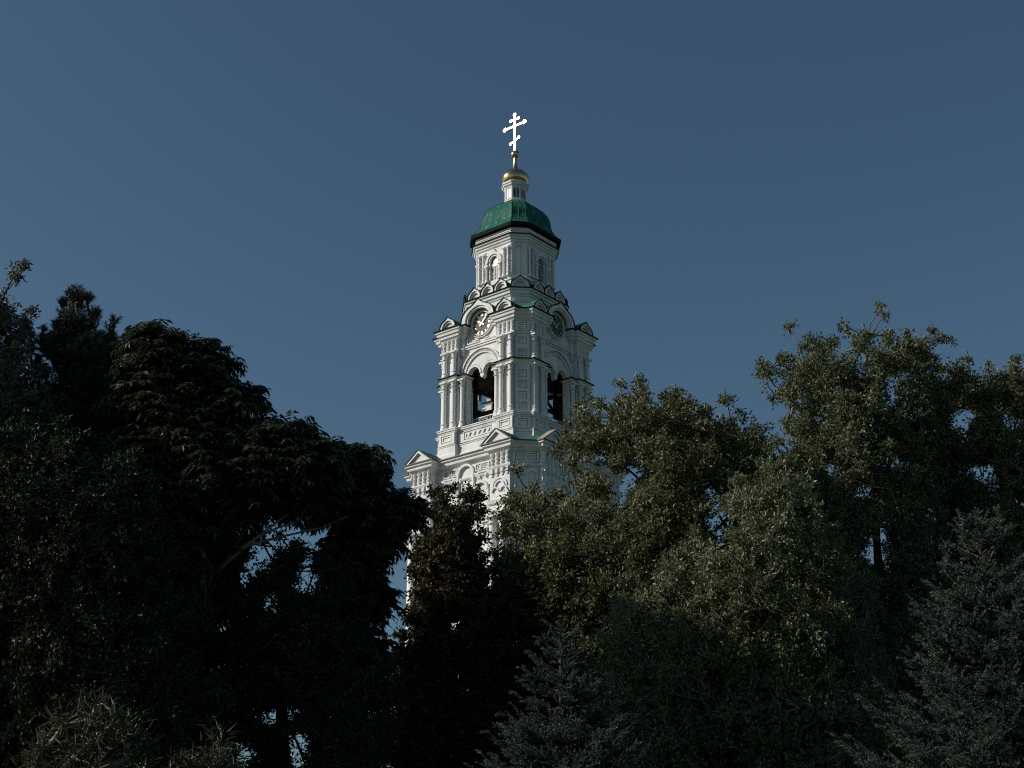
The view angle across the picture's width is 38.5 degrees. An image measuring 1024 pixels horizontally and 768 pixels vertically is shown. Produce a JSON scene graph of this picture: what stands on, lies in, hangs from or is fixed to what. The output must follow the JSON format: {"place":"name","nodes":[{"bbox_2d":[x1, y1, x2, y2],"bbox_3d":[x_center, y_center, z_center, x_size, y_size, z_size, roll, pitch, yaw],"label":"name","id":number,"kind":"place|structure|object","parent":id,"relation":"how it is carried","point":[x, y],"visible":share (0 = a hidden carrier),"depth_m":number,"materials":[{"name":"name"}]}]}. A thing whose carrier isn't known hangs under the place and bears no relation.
{"place":"outdoors","nodes":[
{"label":"outdoors","id":0,"kind":"place"},
{"bbox_2d":[0,257,90,738],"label":"broadleaf tree","id":1,"kind":"object","parent":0,"point":[16,392],"visible":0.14,"depth_m":27.20,"materials":[{"name":"green plant"}]},
{"bbox_2d":[27,282,135,647],"bbox_3d":[-8.287,4.597,27.731,3.545,14.765,3.103,0,-21,0],"label":"pine tree","id":2,"kind":"object","parent":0,"point":[74,343],"visible":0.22,"depth_m":28.72,"materials":[{"name":"green plant"}]},
{"bbox_2d":[8,684,163,767],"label":"willow shrub","id":3,"kind":"object","parent":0,"point":[72,755],"visible":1,"depth_m":10.16,"materials":[{"name":"green plant"}]},
{"bbox_2d":[0,404,243,767],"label":"broadleaf tree","id":4,"kind":"object","parent":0,"point":[72,587],"visible":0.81,"depth_m":23.09,"materials":[{"name":"green plant"}]},
{"bbox_2d":[150,711,255,767],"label":"willow shrub","id":5,"kind":"object","parent":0,"point":[180,760],"visible":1,"depth_m":10.70,"materials":[{"name":"green plant"}]},
{"bbox_2d":[85,319,359,735],"bbox_3d":[-5.254,4.758,25.451,5.024,12.822,3.831,0,-21,0],"label":"sumac tree","id":6,"kind":"object","parent":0,"point":[195,408],"visible":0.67,"depth_m":25.97,"materials":[{"name":"green plant"}]},
{"bbox_2d":[184,526,403,767],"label":"broadleaf tree","id":7,"kind":"object","parent":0,"point":[282,670],"visible":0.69,"depth_m":25.30,"materials":[{"name":"green plant"}]},
{"bbox_2d":[300,435,438,720],"bbox_3d":[-2.960,6.258,27.031,3.120,11.185,2.818,0,-21,0],"label":"sumac tree","id":8,"kind":"object","parent":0,"point":[375,532],"visible":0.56,"depth_m":27.66,"materials":[{"name":"green plant"}]},
{"bbox_2d":[379,480,579,767],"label":"maple tree","id":9,"kind":"object","parent":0,"point":[459,681],"visible":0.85,"depth_m":31.03,"materials":[{"name":"green plant"}]},
{"bbox_2d":[0,0,1023,767],"label":"sky","id":10,"kind":"structure","parent":0,"point":[302,187],"materials":[{"name":"blue"}]},
{"bbox_2d":[402,113,629,645],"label":"bell tower","id":11,"kind":"structure","parent":0,"point":[516,345],"depth_m":131.94,"materials":[{"name":"white paint"}]},
{"bbox_2d":[491,257,497,280],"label":"window","id":12,"kind":"structure","parent":11,"relation":"in","point":[494,266],"depth_m":136.99,"materials":[{"name":"white paint"}]},
{"bbox_2d":[514,188,518,196],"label":"lantern window","id":13,"kind":"structure","parent":11,"relation":"in","point":[514,188],"depth_m":141.33,"materials":[{"name":"grey glass"}]},
{"bbox_2d":[521,189,524,198],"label":"lantern window","id":14,"kind":"structure","parent":11,"relation":"in","point":[522,192],"depth_m":141.65,"materials":[{"name":"grey glass"}]},
{"bbox_2d":[538,259,542,282],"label":"window","id":15,"kind":"structure","parent":11,"relation":"in","point":[540,268],"depth_m":137.39,"materials":[{"name":"white paint"}]},
{"bbox_2d":[463,618,657,767],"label":"spruce tree","id":16,"kind":"object","parent":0,"point":[594,751],"visible":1,"depth_m":20.91,"materials":[{"name":"green plant"}]},
{"bbox_2d":[486,372,838,767],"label":"broadleaf tree","id":17,"kind":"object","parent":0,"point":[643,529],"visible":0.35,"depth_m":32.52,"materials":[{"name":"green plant"}]},
{"bbox_2d":[578,438,900,767],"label":"broadleaf tree","id":18,"kind":"object","parent":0,"point":[795,638],"visible":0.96,"depth_m":26.93,"materials":[{"name":"green plant"}]},
{"bbox_2d":[751,300,960,767],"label":"broadleaf tree","id":19,"kind":"object","parent":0,"point":[856,416],"visible":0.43,"depth_m":35.13,"materials":[{"name":"green plant"}]},
{"bbox_2d":[824,504,1023,767],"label":"spruce tree","id":20,"kind":"object","parent":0,"point":[996,740],"visible":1,"depth_m":19.66,"materials":[{"name":"green plant"}]},
{"bbox_2d":[901,351,1023,764],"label":"broadleaf tree","id":21,"kind":"object","parent":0,"point":[987,439],"visible":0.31,"depth_m":37.13,"materials":[{"name":"green plant"}]}
]}

